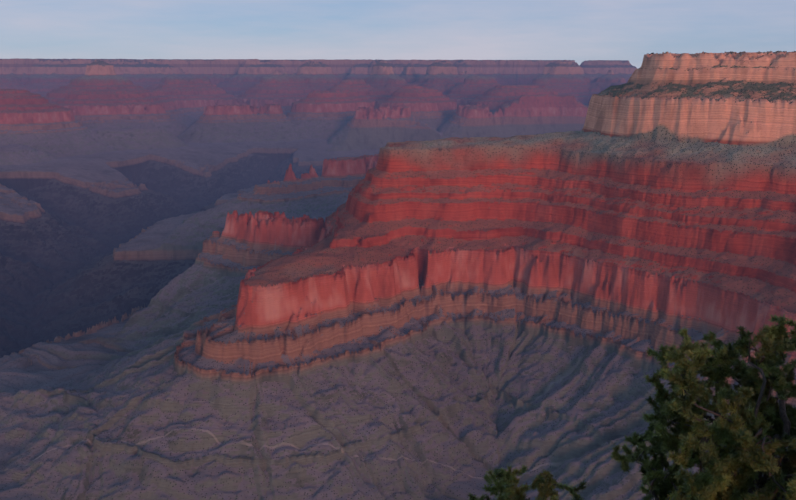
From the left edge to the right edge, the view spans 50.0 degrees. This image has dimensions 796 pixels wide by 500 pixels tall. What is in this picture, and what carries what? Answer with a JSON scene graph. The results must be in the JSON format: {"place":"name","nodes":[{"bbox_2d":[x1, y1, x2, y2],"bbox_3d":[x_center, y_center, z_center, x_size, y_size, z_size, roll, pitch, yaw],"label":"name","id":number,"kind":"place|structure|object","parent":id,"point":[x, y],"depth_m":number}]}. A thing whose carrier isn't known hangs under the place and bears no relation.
{"place":"outdoors","nodes":[
{"label":"outdoors","id":0,"kind":"place"},
{"bbox_2d":[0,51,795,499],"bbox_3d":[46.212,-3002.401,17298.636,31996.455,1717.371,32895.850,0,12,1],"label":"canyon terrain","id":1,"kind":"structure","parent":0,"point":[286,279],"depth_m":3008.82},
{"bbox_2d":[0,0,795,67],"label":"sky","id":2,"kind":"structure","parent":0,"point":[579,31]},
{"bbox_2d":[467,464,587,499],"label":"pinyon pine","id":3,"kind":"object","parent":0,"point":[511,481],"depth_m":15.79},
{"bbox_2d":[611,314,795,499],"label":"pinyon pine","id":4,"kind":"object","parent":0,"point":[714,481],"depth_m":13.70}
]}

